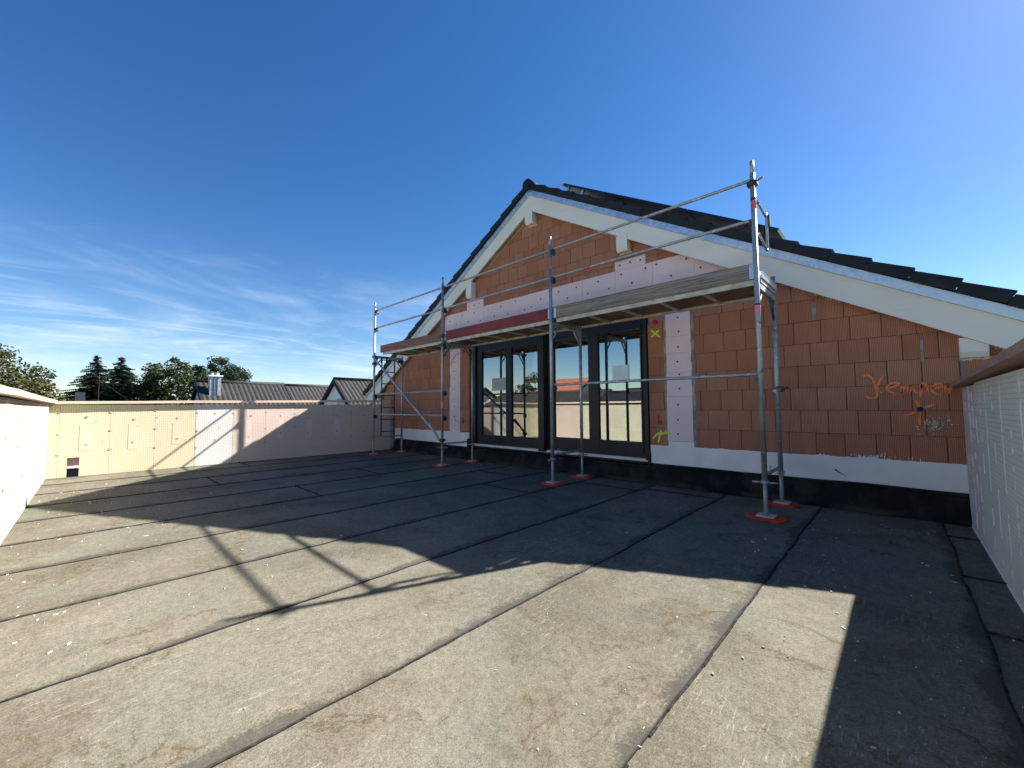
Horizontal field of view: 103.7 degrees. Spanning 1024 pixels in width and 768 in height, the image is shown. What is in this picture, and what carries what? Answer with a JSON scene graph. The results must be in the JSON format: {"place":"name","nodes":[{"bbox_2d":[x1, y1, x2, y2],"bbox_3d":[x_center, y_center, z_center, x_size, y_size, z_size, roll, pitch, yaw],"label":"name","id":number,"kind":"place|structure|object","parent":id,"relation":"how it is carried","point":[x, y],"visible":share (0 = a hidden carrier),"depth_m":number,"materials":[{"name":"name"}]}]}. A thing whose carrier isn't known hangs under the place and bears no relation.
{"place":"outdoors","nodes":[
{"label":"outdoors","id":0,"kind":"place"},
{"bbox_2d":[92,375,128,400],"bbox_3d":[-19.285,2.577,19.187,1.463,6.050,0.194,2,-4,-30],"label":"antenna","id":1,"kind":"object","parent":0,"point":[104,383],"visible":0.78,"depth_m":19.14,"materials":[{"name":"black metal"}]},
{"bbox_2d":[189,373,294,404],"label":"row house","id":2,"kind":"structure","parent":0,"point":[214,387],"depth_m":21.04,"materials":[{"name":"grey tile"}]},
{"bbox_2d":[285,384,328,404],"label":"row house","id":3,"kind":"structure","parent":0,"point":[305,392],"depth_m":23.98,"materials":[{"name":"grey tile"}]},
{"bbox_2d":[319,377,380,404],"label":"gable house","id":4,"kind":"structure","parent":0,"point":[341,388],"depth_m":20.16,"materials":[{"name":"grey tile"}]},
{"bbox_2d":[337,398,344,404],"bbox_3d":[-8.273,1.378,19.570,1.100,1.350,0.060,-3,-5,44],"label":"window","id":5,"kind":"structure","parent":4,"relation":"in","point":[338,403],"depth_m":19.65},
{"bbox_2d":[0,449,1023,767],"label":"terrace floor","id":6,"kind":"structure","parent":0,"point":[552,605],"depth_m":1.98,"materials":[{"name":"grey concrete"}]},
{"bbox_2d":[0,385,56,544],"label":"parapet wall","id":7,"kind":"structure","parent":6,"relation":"on","point":[24,418],"depth_m":3.88,"materials":[{"name":"rigid foam insulation board"},{"name":"wood"}]},
{"bbox_2d":[45,400,393,478],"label":"parapet wall","id":8,"kind":"structure","parent":6,"relation":"on","point":[101,439],"depth_m":7.66,"materials":[{"name":"rigid foam insulation board"},{"name":"wood"}]},
{"bbox_2d":[433,464,450,466],"bbox_3d":[-1.282,1.495,7.381,0.230,0.023,0.330,3,-4,-42],"label":"foot pad","id":9,"kind":"object","parent":6,"relation":"on","point":[436,465],"visible":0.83,"depth_m":7.30,"materials":[{"name":"red plastic"}]},
{"bbox_2d":[464,460,480,462],"bbox_3d":[-0.779,1.522,7.905,0.330,0.023,0.230,-3,-4,38],"label":"foot pad","id":10,"kind":"object","parent":6,"relation":"on","point":[466,461],"visible":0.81,"depth_m":7.81,"materials":[{"name":"red plastic"}]},
{"bbox_2d":[6,473,1022,758],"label":"debris flakes","id":11,"kind":"object","parent":6,"relation":"on","point":[424,615],"visible":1,"depth_m":2.06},
{"bbox_2d":[541,480,564,485],"bbox_3d":[0.569,1.382,5.609,0.334,0.023,0.237,-3,-5,44],"label":"foot pad","id":12,"kind":"object","parent":6,"relation":"on","point":[555,484],"visible":0.79,"depth_m":5.52,"materials":[{"name":"red plastic"}]},
{"bbox_2d":[369,160,791,518],"bbox_3d":[-0.124,-0.305,6.875,7.963,3.497,0.952,-3,-5,44],"label":"scaffold","id":13,"kind":"object","parent":6,"relation":"on","point":[749,282],"visible":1,"depth_m":5.26,"materials":[{"name":"metal"}]},
{"bbox_2d":[571,474,593,478],"bbox_3d":[1.072,1.409,6.133,0.330,0.023,0.230,-3,-4,40],"label":"foot pad","id":14,"kind":"object","parent":6,"relation":"on","point":[585,477],"visible":0.86,"depth_m":6.06,"materials":[{"name":"red plastic"}]},
{"bbox_2d":[745,512,787,522],"bbox_3d":[2.424,1.269,3.834,0.330,0.023,0.231,-3,-5,44],"label":"foot pad","id":15,"kind":"object","parent":6,"relation":"on","point":[776,519],"visible":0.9,"depth_m":3.77,"materials":[{"name":"red plastic"}]},
{"bbox_2d":[768,500,801,507],"bbox_3d":[2.927,1.296,4.358,0.332,0.023,0.234,-3,-5,44],"label":"foot pad","id":16,"kind":"object","parent":6,"relation":"on","point":[791,505],"visible":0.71,"depth_m":4.27,"materials":[{"name":"red plastic"}]},
{"bbox_2d":[950,338,1023,612],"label":"parapet wall","id":17,"kind":"structure","parent":6,"relation":"on","point":[993,398],"depth_m":2.44,"materials":[{"name":"rigid foam insulation board"},{"name":"wood"}]},
{"bbox_2d":[0,0,1023,403],"label":"sky","id":18,"kind":"structure","parent":0,"point":[243,182],"materials":[{"name":"blue"}]},
{"bbox_2d":[362,178,1023,526],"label":"brick house","id":19,"kind":"structure","parent":0,"point":[876,359],"depth_m":5.22,"materials":[{"name":"brick"}]},
{"bbox_2d":[467,318,650,465],"bbox_3d":[0.554,0.274,7.208,4.017,2.335,0.182,-3,-5,44],"label":"terrace door","id":20,"kind":"structure","parent":19,"relation":"in","point":[512,377],"depth_m":6.86,"materials":[{"name":"black glass"}]},
{"bbox_2d":[561,182,626,204],"bbox_3d":[1.852,-3.226,7.338,1.077,0.651,1.735,-3,-5,44],"label":"solar panel","id":21,"kind":"object","parent":19,"relation":"attached to","point":[595,193],"visible":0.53,"depth_m":6.78,"materials":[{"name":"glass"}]},
{"bbox_2d":[617,195,694,219],"bbox_3d":[2.631,-2.654,6.571,1.061,0.633,1.720,-3,-5,44],"label":"solar panel","id":22,"kind":"object","parent":19,"relation":"attached to","point":[649,205],"visible":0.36,"depth_m":6.02,"materials":[{"name":"black glass"}]},
{"bbox_2d":[687,209,786,239],"bbox_3d":[3.398,-2.090,5.805,1.061,0.633,1.720,-3,-5,44],"label":"solar panel","id":23,"kind":"object","parent":19,"relation":"attached to","point":[773,232],"visible":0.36,"depth_m":5.27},
{"label":"ground","id":24,"kind":"structure","parent":0,"visible":0},
{"bbox_2d":[0,343,71,404],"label":"broadleaf tree","id":25,"kind":"object","parent":24,"relation":"on","point":[30,382],"visible":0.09,"depth_m":18.57,"materials":[{"name":"green plant"}]},
{"bbox_2d":[67,392,84,476],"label":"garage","id":26,"kind":"structure","parent":24,"relation":"on","point":[72,466],"depth_m":15.49,"materials":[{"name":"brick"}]},
{"bbox_2d":[67,468,78,476],"bbox_3d":[-16.550,4.263,15.675,0.060,2.050,2.800,-3,-5,44],"label":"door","id":27,"kind":"structure","parent":26,"relation":"in","point":[71,471],"depth_m":15.41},
{"bbox_2d":[53,355,136,404],"bbox_3d":[-25.139,2.155,24.434,8.203,7.836,8.296,-3,-5,44],"label":"fir tree","id":28,"kind":"object","parent":24,"relation":"on","point":[86,382],"visible":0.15,"depth_m":24.16,"materials":[{"name":"green plant"}]},
{"bbox_2d":[87,356,140,404],"bbox_3d":[-24.672,2.248,25.483,10.050,8.008,9.754,-3,-5,44],"label":"fir tree","id":29,"kind":"object","parent":24,"relation":"on","point":[124,374],"visible":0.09,"depth_m":25.39,"materials":[{"name":"green plant"}]},
{"bbox_2d":[121,383,158,404],"bbox_3d":[-22.537,2.902,24.726,2.109,6.088,2.317,0,-3,2],"label":"broadleaf tree","id":30,"kind":"object","parent":24,"relation":"on","point":[130,396],"visible":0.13,"depth_m":24.23,"materials":[{"name":"green plant"}]},
{"bbox_2d":[131,355,228,404],"bbox_3d":[-20.619,2.046,25.274,5.528,7.835,5.085,-3,-5,44],"label":"broadleaf tree","id":31,"kind":"object","parent":24,"relation":"on","point":[155,374],"visible":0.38,"depth_m":24.11,"materials":[{"name":"green plant"}]},
{"bbox_2d":[189,356,252,395],"bbox_3d":[-21.050,2.090,29.486,4.586,8.233,4.515,-3,-5,44],"label":"broadleaf tree","id":32,"kind":"object","parent":24,"relation":"on","point":[233,372],"visible":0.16,"depth_m":29.17,"materials":[{"name":"green plant"}]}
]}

